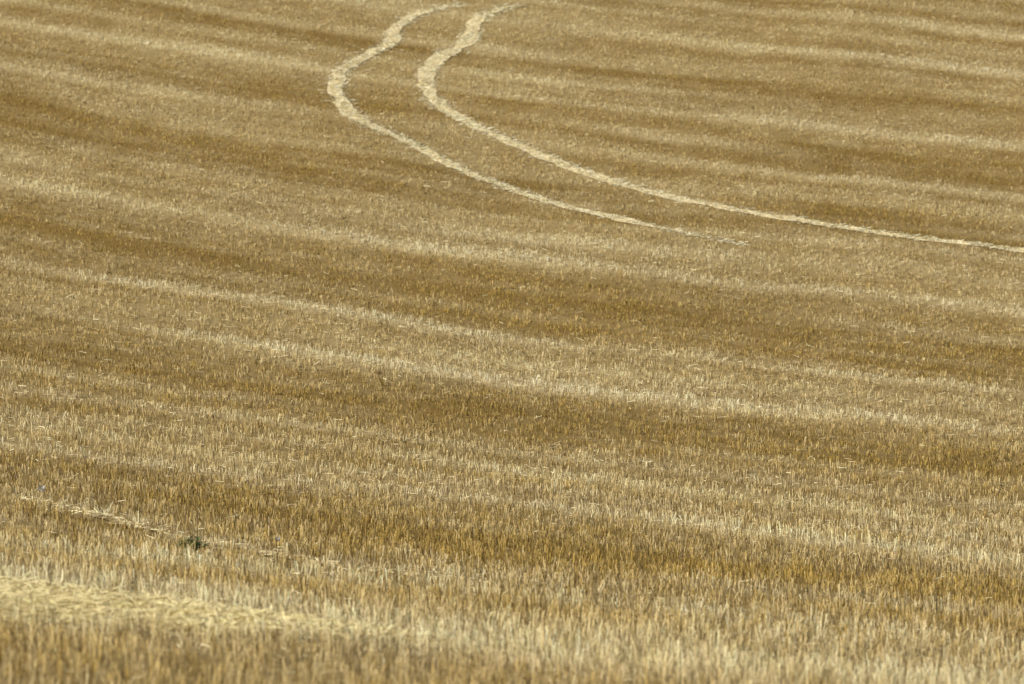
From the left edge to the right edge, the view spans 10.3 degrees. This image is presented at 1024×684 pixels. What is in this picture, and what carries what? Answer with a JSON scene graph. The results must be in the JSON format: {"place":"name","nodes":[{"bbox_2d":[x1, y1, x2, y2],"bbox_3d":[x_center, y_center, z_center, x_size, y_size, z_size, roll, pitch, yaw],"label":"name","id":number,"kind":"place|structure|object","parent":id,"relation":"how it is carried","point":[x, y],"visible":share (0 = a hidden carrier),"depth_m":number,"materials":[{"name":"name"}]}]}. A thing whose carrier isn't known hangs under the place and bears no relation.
{"place":"outdoors","nodes":[
{"label":"outdoors","id":0,"kind":"place"},
{"bbox_2d":[0,0,1023,683],"bbox_3d":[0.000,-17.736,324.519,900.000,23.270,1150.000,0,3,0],"label":"field ground","id":1,"kind":"structure","parent":0,"point":[366,218],"depth_m":105.91,"materials":[{"name":"beige plant"}]},
{"bbox_2d":[37,485,44,491],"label":"paper scrap","id":2,"kind":"object","parent":1,"relation":"on","point":[41,488],"visible":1,"depth_m":69.76,"materials":[{"name":"paper"}]},
{"bbox_2d":[178,536,207,551],"bbox_3d":[-3.520,2.216,62.275,0.377,0.183,0.316,0,3,0],"label":"weed plant","id":3,"kind":"object","parent":1,"relation":"on","point":[196,543],"visible":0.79,"depth_m":62.27,"materials":[{"name":"plant"}]},
{"bbox_2d":[1,496,434,577],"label":"wheel track","id":4,"kind":"structure","parent":1,"relation":"on","point":[115,521],"depth_m":66.31,"materials":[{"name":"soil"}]},
{"bbox_2d":[0,0,1023,683],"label":"wheat stubble","id":5,"kind":"object","parent":1,"relation":"on","point":[710,652],"visible":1,"depth_m":81.54,"materials":[{"name":"yellow plant"}]},
{"bbox_2d":[0,0,1023,683],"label":"straw litter","id":6,"kind":"object","parent":1,"relation":"on","point":[44,596],"visible":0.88,"depth_m":83.35,"materials":[{"name":"beige plant"}]},
{"bbox_2d":[327,4,716,239],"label":"wheel track","id":7,"kind":"structure","parent":1,"relation":"on","point":[404,141],"depth_m":119.11,"materials":[{"name":"beige plant"}]},
{"bbox_2d":[416,4,1023,251],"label":"wheel track","id":8,"kind":"structure","parent":1,"relation":"on","point":[434,91],"depth_m":117.00,"materials":[{"name":"beige plant"}]}
]}

